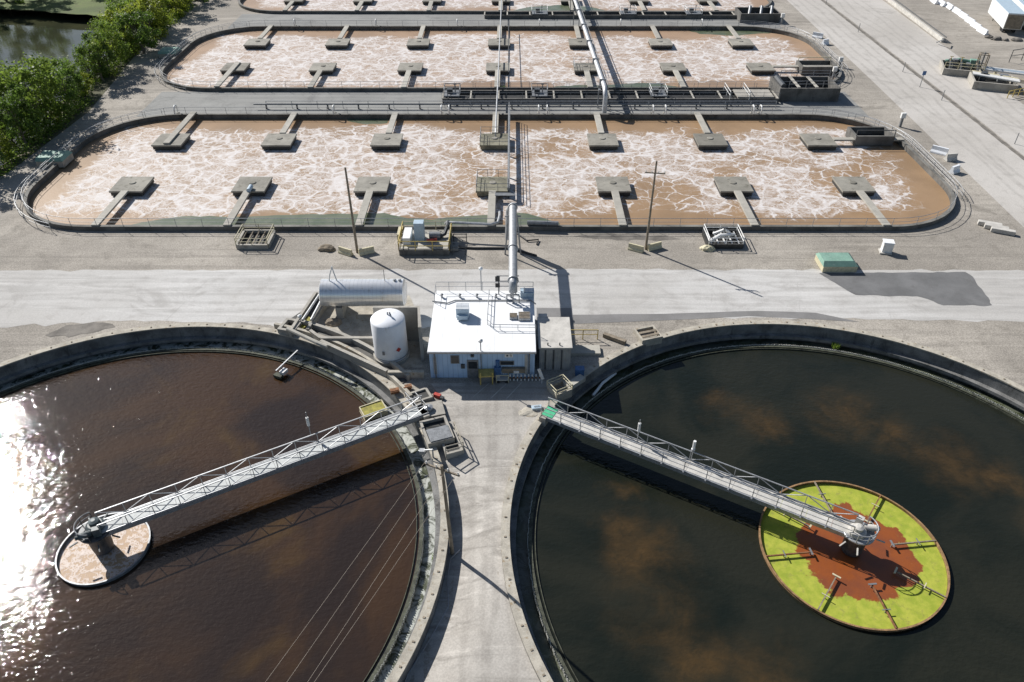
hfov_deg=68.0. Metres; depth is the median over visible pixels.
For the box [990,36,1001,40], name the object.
rubble lump
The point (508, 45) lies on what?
service pipe
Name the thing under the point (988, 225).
concrete beam
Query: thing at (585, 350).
concrete step
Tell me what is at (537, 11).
sluice gate
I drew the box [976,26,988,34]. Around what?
concrete barrier
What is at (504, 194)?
landing
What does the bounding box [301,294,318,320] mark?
spare pipe
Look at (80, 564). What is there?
feed well
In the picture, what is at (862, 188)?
aerator platform
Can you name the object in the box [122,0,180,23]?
tree
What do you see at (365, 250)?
concrete barrier
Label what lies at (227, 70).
aerator platform
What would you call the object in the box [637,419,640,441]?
bridge mast
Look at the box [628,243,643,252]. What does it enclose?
concrete barrier
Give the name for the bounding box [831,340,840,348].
weed
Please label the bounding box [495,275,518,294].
antenna frame
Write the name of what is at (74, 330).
damp patch
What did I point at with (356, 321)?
containment floor
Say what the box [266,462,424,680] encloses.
power line
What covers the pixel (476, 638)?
yard
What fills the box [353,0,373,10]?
aerator platform
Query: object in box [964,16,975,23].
concrete barrier
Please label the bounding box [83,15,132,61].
tree
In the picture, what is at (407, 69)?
aerator platform
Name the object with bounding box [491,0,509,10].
aerator platform
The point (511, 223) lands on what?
overhead pipe
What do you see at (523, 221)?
algae film
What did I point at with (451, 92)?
sluice gate
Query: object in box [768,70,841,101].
splitter box
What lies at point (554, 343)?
storage shed
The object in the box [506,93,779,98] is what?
railing
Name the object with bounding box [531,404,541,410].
blue toolbox
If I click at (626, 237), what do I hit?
damp patch
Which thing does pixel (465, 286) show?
railing
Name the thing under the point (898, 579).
feed well
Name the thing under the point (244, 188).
aerator platform
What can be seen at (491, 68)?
aerator platform
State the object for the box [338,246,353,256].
concrete barrier
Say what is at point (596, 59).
overhead pipe
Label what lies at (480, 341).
lamp post
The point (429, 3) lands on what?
aerator platform
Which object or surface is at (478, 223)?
front pipe
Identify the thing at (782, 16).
control pedestal
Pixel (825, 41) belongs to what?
concrete barrier
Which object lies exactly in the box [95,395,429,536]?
clarifier bridge
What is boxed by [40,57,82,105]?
tree
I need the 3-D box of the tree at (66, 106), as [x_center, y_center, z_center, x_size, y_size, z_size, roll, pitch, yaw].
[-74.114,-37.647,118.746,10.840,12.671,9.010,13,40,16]
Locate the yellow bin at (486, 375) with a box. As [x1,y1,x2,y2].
[478,369,493,384]
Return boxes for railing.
[14,109,162,230]
[21,107,957,225]
[154,23,246,89]
[159,20,842,87]
[265,101,776,107]
[434,282,532,300]
[459,83,772,89]
[487,292,535,329]
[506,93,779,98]
[571,329,598,339]
[739,22,847,75]
[800,108,964,199]
[1007,88,1023,97]
[1009,48,1023,61]
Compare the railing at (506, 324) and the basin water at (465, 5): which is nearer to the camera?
the railing at (506, 324)
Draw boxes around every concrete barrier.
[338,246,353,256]
[358,246,374,255]
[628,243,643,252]
[647,241,661,250]
[812,32,823,38]
[822,39,828,44]
[930,145,948,155]
[938,0,945,6]
[943,153,957,161]
[945,2,953,9]
[948,164,959,174]
[952,7,961,14]
[958,11,968,19]
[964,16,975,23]
[970,21,981,28]
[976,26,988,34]
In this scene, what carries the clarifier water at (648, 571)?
in the clarifier tank at (537, 447)
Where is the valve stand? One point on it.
(984, 55)
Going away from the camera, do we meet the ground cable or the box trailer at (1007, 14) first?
the ground cable
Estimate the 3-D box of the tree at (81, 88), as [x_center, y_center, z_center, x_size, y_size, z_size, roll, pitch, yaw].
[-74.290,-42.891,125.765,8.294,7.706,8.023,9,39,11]
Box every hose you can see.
[453,243,536,256]
[517,233,538,244]
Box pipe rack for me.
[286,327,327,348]
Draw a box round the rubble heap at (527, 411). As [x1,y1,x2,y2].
[518,407,537,416]
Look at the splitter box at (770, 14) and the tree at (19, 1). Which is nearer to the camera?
the splitter box at (770, 14)
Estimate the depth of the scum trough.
68.68 m
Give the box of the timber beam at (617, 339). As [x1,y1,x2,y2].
[603,332,626,344]
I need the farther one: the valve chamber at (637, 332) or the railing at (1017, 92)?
the railing at (1017, 92)
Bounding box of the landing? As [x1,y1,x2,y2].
[495,192,514,201]
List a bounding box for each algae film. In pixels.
[132,212,495,224]
[348,119,388,123]
[513,5,604,10]
[517,213,559,224]
[556,83,675,86]
[688,30,770,35]
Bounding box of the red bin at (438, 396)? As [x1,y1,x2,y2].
[433,392,444,400]
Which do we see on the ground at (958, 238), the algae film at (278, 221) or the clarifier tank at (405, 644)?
the clarifier tank at (405, 644)
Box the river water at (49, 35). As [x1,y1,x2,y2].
[0,10,147,165]
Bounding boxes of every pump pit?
[938,56,985,76]
[967,70,1019,92]
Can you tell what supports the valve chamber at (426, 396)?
on the clarifier tank at (405, 644)
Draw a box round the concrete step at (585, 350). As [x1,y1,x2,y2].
[571,345,600,355]
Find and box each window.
[450,355,459,363]
[500,361,513,364]
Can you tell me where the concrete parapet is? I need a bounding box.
[886,0,946,41]
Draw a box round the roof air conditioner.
[456,303,468,319]
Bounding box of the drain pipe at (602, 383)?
[592,373,616,396]
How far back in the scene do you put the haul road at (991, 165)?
121.81 m
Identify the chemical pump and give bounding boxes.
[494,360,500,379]
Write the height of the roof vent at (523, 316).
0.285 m
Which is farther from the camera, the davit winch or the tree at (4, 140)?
the tree at (4, 140)
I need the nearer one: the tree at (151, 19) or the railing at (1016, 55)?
the railing at (1016, 55)
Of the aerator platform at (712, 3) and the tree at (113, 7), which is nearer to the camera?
the tree at (113, 7)
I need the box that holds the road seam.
[821,0,1023,159]
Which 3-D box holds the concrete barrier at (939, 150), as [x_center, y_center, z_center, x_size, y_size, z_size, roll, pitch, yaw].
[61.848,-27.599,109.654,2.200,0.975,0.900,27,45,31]
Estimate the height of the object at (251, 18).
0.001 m
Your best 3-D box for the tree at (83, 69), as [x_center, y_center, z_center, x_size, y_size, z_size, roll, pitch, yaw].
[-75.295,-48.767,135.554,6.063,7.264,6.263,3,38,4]
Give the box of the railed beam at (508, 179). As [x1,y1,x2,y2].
[507,110,509,197]
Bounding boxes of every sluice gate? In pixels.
[443,83,460,96]
[531,6,547,14]
[531,83,547,96]
[619,5,636,14]
[649,83,667,96]
[684,5,702,14]
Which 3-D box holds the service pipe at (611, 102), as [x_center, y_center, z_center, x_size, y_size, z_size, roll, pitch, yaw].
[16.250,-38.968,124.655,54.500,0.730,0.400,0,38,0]
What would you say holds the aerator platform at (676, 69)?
on the aeration basin at (192, 43)
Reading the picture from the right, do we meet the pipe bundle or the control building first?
the pipe bundle
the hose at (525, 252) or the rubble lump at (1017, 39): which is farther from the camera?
the rubble lump at (1017, 39)
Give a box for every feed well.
[55,512,150,586]
[759,480,949,631]
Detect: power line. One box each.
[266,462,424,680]
[287,465,435,681]
[308,469,446,680]
[315,472,457,680]
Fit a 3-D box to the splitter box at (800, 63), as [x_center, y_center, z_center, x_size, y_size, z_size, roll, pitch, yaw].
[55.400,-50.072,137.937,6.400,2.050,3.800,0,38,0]
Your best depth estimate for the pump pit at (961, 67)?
136.81 m
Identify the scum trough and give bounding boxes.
[359,400,387,421]
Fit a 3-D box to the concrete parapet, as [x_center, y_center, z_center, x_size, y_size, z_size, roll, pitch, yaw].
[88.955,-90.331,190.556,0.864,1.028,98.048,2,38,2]
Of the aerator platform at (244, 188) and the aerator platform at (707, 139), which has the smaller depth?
the aerator platform at (244, 188)
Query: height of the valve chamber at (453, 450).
1.572 m
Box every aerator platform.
[91,177,153,225]
[151,112,196,149]
[214,62,250,86]
[223,177,272,225]
[243,25,273,48]
[261,112,297,149]
[283,0,305,10]
[308,63,336,87]
[325,25,350,48]
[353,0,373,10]
[353,177,390,225]
[370,112,402,149]
[397,63,422,87]
[406,25,429,48]
[422,0,441,10]
[476,169,507,225]
[480,112,507,149]
[486,63,509,86]
[488,25,509,48]
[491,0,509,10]
[560,0,579,10]
[568,25,588,48]
[573,57,597,86]
[587,112,618,149]
[595,177,630,225]
[628,0,648,10]
[648,25,672,48]
[659,63,686,86]
[693,112,727,149]
[696,0,717,10]
[713,177,758,225]
[726,25,754,48]
[746,63,839,74]
[799,133,903,149]
[832,177,890,225]
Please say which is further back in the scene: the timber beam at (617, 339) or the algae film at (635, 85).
the algae film at (635, 85)
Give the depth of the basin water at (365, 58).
144.71 m
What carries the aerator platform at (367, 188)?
on the aeration basin at (42, 179)
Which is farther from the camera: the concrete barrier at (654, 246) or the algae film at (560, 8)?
the algae film at (560, 8)
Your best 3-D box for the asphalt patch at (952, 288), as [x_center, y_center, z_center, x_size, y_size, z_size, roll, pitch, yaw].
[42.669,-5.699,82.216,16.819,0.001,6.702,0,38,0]
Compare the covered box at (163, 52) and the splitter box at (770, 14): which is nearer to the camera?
the covered box at (163, 52)
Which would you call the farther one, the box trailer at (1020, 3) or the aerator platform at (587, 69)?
the box trailer at (1020, 3)
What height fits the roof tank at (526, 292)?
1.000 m
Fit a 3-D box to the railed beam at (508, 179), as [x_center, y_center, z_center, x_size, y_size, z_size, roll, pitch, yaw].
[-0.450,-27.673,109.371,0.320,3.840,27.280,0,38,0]
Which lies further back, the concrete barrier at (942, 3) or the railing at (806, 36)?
the concrete barrier at (942, 3)
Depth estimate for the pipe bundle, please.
134.36 m
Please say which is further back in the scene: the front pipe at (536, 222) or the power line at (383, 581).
the front pipe at (536, 222)
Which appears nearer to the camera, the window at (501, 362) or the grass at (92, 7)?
the window at (501, 362)
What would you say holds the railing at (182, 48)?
on the ground at (958, 238)
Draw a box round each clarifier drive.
[69,512,119,555]
[839,515,884,556]
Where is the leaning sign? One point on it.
(540, 374)
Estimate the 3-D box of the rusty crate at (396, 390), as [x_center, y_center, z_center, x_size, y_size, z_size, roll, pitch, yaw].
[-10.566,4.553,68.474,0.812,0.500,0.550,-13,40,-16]
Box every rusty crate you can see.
[390,387,399,394]
[403,383,411,389]
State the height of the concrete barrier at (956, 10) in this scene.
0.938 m
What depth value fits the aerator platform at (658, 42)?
149.89 m
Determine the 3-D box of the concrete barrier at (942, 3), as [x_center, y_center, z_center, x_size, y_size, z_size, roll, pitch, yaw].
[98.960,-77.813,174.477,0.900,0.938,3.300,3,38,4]
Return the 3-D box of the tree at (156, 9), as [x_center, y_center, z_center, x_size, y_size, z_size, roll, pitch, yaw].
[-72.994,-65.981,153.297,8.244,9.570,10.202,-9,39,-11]
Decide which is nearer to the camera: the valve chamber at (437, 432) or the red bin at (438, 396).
the valve chamber at (437, 432)
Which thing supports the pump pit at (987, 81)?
on the ground at (958, 238)
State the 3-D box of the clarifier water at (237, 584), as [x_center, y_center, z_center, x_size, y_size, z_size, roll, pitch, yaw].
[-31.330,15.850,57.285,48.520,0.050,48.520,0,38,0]
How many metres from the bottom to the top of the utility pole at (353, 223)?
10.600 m
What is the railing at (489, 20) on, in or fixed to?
on the aeration basin at (192, 43)
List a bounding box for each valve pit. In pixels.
[234,224,275,248]
[702,224,744,248]
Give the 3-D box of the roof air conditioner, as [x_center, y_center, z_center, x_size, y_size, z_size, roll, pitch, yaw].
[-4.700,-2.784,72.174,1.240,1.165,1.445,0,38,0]
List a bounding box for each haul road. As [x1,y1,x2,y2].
[787,0,1023,226]
[825,0,1023,155]
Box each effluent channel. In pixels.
[442,90,778,102]
[484,11,755,18]
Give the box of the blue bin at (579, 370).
[575,366,584,375]
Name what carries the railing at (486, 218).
on the aeration basin at (42, 179)
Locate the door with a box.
[467,360,478,377]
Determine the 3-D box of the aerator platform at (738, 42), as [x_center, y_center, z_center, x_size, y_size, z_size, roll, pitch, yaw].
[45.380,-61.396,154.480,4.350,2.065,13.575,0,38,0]
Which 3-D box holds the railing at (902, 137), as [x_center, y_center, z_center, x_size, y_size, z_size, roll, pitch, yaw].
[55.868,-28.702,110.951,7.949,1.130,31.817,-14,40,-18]
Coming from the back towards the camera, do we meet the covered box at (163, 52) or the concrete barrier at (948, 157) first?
the covered box at (163, 52)
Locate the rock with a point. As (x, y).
(709, 248)
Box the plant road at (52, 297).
[0,268,1023,327]
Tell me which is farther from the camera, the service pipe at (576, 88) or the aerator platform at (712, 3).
the aerator platform at (712, 3)
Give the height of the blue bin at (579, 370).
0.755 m
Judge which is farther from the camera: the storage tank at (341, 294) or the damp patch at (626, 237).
the damp patch at (626, 237)
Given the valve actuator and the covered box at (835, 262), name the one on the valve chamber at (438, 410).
the valve actuator
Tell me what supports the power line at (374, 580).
attached to the utility pole at (443, 470)
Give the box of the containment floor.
[319,296,422,367]
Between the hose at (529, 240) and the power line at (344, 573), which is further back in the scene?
the hose at (529, 240)
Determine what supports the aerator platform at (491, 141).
on the aeration basin at (42, 179)
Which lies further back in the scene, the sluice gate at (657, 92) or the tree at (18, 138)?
the sluice gate at (657, 92)
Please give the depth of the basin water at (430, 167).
105.62 m
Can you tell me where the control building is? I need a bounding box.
[427,291,535,378]
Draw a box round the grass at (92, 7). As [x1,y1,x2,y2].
[0,0,169,15]
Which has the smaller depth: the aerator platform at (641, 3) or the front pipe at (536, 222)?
the front pipe at (536, 222)
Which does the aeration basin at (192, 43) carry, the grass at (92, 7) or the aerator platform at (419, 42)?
the aerator platform at (419, 42)
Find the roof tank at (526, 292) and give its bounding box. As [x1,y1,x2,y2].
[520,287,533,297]
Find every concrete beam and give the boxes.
[566,374,585,388]
[977,219,1002,225]
[984,223,1008,228]
[990,226,1015,235]
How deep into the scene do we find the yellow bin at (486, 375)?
69.50 m
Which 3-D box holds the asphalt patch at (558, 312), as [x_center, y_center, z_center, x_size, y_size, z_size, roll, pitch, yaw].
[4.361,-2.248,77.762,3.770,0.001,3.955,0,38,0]
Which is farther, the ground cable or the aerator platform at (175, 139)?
the aerator platform at (175, 139)
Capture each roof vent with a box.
[509,313,516,319]
[518,312,529,320]
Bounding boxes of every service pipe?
[253,103,776,108]
[445,102,775,105]
[447,87,767,89]
[495,0,501,136]
[508,20,508,71]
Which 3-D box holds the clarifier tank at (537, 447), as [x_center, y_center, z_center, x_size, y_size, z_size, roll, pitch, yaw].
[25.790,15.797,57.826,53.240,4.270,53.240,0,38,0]
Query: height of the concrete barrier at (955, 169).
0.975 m
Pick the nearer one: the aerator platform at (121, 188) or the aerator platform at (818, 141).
the aerator platform at (121, 188)
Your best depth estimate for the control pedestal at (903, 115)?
116.65 m
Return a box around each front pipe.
[444,211,500,225]
[527,220,558,225]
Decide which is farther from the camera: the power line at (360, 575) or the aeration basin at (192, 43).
the aeration basin at (192, 43)
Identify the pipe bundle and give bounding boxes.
[984,66,1023,74]
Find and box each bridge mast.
[305,412,310,434]
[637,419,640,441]
[691,440,696,458]
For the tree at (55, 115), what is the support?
on the river bank
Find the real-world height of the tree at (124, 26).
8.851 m
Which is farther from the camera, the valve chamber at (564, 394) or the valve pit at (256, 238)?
the valve pit at (256, 238)
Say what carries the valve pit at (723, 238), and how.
on the ground at (958, 238)
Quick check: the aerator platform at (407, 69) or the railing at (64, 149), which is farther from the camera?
the aerator platform at (407, 69)
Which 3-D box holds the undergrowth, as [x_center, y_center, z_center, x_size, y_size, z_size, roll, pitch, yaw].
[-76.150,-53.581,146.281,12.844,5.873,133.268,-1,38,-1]
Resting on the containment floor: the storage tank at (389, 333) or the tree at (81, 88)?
the storage tank at (389, 333)
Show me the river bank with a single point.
(98, 91)
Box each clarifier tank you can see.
[0,323,448,681]
[501,320,1023,681]
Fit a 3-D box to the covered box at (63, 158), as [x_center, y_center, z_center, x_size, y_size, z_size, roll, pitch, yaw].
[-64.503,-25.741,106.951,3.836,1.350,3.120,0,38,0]
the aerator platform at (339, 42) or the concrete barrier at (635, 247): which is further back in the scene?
the aerator platform at (339, 42)
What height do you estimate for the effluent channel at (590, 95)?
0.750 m
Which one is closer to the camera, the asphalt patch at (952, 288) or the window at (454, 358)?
the window at (454, 358)
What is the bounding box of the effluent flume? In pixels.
[274,319,412,396]
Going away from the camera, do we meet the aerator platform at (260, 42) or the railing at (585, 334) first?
the railing at (585, 334)
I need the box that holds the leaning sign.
[537,369,543,383]
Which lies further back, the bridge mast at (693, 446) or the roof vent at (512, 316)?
the roof vent at (512, 316)
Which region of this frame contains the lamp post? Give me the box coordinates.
[478,339,482,368]
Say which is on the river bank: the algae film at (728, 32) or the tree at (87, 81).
the tree at (87, 81)
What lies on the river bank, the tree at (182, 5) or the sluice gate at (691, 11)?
the tree at (182, 5)
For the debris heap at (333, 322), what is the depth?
76.78 m
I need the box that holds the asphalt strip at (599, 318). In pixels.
[573,311,857,323]
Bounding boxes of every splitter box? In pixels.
[734,5,780,22]
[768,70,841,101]
[795,57,837,74]
[845,127,896,145]
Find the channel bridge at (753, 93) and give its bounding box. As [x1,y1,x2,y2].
[724,83,773,99]
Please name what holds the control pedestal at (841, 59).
on the ground at (958, 238)
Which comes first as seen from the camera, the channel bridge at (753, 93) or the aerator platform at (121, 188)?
the aerator platform at (121, 188)
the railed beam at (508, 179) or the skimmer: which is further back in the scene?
the railed beam at (508, 179)
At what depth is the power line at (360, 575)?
42.86 m
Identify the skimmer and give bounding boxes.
[273,350,297,379]
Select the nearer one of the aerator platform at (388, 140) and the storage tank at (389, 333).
the storage tank at (389, 333)
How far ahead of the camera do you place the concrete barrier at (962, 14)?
165.91 m
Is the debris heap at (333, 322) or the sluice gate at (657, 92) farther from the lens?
the sluice gate at (657, 92)
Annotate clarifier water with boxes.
[0,351,419,681]
[532,348,1023,681]
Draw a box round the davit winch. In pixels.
[418,448,433,457]
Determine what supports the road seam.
on the ground at (958, 238)
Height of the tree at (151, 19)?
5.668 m
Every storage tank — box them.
[318,266,406,318]
[370,308,409,366]
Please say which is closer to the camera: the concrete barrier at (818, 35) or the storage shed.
the storage shed
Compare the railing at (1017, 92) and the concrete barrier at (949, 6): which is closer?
the railing at (1017, 92)
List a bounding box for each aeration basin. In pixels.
[23,113,955,230]
[160,26,841,91]
[238,0,771,13]
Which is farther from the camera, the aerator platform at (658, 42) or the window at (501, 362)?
the aerator platform at (658, 42)
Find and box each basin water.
[29,119,949,224]
[164,30,837,86]
[241,0,768,10]
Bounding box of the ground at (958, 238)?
[0,0,1023,681]
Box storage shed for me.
[537,314,571,369]
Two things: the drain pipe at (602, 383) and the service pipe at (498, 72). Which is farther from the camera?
the service pipe at (498, 72)
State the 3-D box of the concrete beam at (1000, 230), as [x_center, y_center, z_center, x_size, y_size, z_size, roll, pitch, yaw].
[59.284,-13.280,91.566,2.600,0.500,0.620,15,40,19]
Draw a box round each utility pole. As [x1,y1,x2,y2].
[344,167,357,252]
[424,461,459,554]
[644,161,664,249]
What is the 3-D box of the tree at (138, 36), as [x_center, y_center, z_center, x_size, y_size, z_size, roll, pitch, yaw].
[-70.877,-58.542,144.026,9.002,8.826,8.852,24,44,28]
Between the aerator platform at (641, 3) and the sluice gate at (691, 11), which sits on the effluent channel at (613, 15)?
the sluice gate at (691, 11)
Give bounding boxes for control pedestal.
[780,13,784,23]
[831,66,837,79]
[838,57,843,66]
[898,112,906,126]
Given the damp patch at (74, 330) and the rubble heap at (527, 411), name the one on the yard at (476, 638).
the rubble heap at (527, 411)
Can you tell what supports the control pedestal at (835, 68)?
on the ground at (958, 238)
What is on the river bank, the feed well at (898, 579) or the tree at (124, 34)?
the tree at (124, 34)
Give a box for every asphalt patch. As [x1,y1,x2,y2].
[537,308,572,330]
[820,272,991,305]
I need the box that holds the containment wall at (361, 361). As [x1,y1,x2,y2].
[287,292,424,378]
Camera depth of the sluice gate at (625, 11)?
165.76 m
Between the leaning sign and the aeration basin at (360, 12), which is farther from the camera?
the aeration basin at (360, 12)
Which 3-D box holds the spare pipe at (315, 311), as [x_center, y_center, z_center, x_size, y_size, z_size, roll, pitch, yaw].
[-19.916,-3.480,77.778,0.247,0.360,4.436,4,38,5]
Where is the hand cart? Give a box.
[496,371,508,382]
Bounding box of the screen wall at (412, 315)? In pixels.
[373,306,424,360]
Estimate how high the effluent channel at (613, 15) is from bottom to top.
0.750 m
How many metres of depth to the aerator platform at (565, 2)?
174.83 m
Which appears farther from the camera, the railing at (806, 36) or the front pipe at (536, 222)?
the railing at (806, 36)
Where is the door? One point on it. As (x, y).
(472, 365)
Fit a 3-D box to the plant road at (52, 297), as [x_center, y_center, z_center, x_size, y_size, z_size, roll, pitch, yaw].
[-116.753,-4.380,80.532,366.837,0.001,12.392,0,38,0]
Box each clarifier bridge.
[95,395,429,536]
[539,397,858,537]
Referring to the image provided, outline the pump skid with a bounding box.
[397,220,466,255]
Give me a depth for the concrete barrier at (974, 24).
160.00 m
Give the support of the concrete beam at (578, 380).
on the clarifier tank at (537, 447)
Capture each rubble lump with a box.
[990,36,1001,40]
[1011,38,1022,41]
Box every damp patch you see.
[46,322,114,336]
[573,233,677,240]
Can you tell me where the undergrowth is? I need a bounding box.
[0,0,195,177]
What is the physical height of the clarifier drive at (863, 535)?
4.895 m
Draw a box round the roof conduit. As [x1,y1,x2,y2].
[432,300,535,304]
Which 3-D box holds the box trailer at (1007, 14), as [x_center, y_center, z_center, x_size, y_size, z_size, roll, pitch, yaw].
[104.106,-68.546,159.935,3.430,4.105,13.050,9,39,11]
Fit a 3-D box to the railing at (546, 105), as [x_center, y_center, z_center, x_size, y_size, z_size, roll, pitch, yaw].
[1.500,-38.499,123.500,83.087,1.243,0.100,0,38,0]
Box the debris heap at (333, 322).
[325,318,341,326]
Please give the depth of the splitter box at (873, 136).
112.21 m
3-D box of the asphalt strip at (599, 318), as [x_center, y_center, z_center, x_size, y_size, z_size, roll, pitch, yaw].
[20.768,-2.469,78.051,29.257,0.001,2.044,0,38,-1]
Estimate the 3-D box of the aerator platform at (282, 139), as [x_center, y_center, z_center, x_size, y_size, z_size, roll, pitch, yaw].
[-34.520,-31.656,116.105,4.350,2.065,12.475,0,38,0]
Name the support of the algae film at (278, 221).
on the basin water at (430, 167)
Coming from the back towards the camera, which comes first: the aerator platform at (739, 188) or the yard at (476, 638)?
the aerator platform at (739, 188)
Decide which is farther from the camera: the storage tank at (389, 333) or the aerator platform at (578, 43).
the aerator platform at (578, 43)
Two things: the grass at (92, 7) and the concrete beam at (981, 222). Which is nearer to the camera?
the concrete beam at (981, 222)
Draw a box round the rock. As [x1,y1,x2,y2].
[699,245,715,251]
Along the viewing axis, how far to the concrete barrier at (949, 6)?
171.82 m
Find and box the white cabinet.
[878,238,894,254]
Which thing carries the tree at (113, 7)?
on the river bank
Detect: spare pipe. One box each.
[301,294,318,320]
[310,301,320,320]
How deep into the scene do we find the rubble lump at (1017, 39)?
152.64 m
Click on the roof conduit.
(481, 300)
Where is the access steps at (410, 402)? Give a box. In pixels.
[405,392,425,407]
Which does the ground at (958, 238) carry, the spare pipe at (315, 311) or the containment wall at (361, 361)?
the containment wall at (361, 361)
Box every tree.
[0,52,71,135]
[0,82,44,147]
[0,107,38,154]
[0,130,15,160]
[4,0,23,9]
[7,53,77,137]
[36,55,88,100]
[36,96,64,124]
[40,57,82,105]
[68,72,93,95]
[70,51,107,78]
[71,31,117,81]
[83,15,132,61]
[83,39,123,76]
[96,2,148,47]
[103,12,142,42]
[104,0,136,32]
[111,30,140,57]
[112,7,161,53]
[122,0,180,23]
[126,0,172,39]
[141,5,163,30]
[157,1,173,16]
[160,0,192,17]
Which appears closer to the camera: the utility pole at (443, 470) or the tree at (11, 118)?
the utility pole at (443, 470)
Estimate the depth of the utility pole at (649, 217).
84.97 m
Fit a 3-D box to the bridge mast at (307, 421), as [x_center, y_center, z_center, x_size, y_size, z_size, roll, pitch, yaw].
[-16.873,6.892,62.844,0.228,2.700,0.240,0,38,0]
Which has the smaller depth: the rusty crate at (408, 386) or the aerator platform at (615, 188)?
the rusty crate at (408, 386)
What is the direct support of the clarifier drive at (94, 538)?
in the feed well at (80, 564)
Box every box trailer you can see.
[988,0,1023,32]
[1012,0,1023,29]
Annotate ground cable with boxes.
[405,549,459,681]
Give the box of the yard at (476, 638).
[404,381,567,681]
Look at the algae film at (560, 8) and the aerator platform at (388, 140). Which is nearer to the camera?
the aerator platform at (388, 140)
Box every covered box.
[35,150,73,166]
[158,47,180,57]
[814,253,858,271]
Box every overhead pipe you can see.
[504,202,520,302]
[570,0,608,112]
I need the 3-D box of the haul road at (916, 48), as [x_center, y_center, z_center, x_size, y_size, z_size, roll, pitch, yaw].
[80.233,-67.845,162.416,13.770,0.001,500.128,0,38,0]
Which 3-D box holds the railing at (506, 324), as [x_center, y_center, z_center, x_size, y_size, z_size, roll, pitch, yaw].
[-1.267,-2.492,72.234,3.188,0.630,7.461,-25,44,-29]
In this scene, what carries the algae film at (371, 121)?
on the basin water at (430, 167)
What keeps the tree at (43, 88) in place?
on the river bank
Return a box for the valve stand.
[974,52,989,70]
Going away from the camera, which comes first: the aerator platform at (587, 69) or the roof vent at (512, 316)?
the roof vent at (512, 316)
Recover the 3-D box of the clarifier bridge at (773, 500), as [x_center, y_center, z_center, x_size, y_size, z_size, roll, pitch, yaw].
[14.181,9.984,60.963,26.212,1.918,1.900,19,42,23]
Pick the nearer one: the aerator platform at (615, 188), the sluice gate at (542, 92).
the aerator platform at (615, 188)
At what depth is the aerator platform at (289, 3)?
174.97 m
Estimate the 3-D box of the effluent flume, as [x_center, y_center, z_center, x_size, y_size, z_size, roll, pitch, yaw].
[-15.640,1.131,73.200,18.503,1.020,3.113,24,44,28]
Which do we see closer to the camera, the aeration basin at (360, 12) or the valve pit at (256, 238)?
the valve pit at (256, 238)
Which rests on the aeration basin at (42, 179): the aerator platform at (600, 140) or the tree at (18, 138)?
the aerator platform at (600, 140)
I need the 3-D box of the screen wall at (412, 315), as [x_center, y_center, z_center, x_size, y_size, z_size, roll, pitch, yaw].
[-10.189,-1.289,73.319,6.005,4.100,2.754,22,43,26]
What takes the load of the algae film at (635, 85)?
on the basin water at (365, 58)
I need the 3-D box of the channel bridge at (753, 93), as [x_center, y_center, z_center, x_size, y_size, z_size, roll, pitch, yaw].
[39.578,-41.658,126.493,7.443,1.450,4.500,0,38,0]
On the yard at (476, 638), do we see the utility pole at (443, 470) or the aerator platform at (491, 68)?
the utility pole at (443, 470)
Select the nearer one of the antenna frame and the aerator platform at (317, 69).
the antenna frame
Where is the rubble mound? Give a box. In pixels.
[318,244,335,251]
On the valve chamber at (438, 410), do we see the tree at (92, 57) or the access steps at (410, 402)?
the access steps at (410, 402)
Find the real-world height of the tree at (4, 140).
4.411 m
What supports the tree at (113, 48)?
on the river bank
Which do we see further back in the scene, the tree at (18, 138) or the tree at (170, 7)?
the tree at (170, 7)
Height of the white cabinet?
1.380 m
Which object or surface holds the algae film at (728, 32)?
on the basin water at (365, 58)
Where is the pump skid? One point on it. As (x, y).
(419, 240)
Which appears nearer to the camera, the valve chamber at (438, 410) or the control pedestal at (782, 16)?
the valve chamber at (438, 410)
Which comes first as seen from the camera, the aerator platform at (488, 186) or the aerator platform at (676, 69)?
the aerator platform at (488, 186)
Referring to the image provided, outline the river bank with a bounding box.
[0,0,193,176]
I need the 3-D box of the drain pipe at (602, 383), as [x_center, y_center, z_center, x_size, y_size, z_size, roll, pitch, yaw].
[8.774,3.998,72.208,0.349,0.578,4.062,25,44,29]
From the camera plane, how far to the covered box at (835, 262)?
84.61 m
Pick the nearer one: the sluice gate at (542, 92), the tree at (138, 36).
the sluice gate at (542, 92)
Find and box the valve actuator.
[424,404,432,411]
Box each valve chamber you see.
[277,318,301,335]
[408,387,432,405]
[419,415,454,448]
[420,400,445,420]
[442,421,463,459]
[547,374,572,400]
[633,325,662,345]

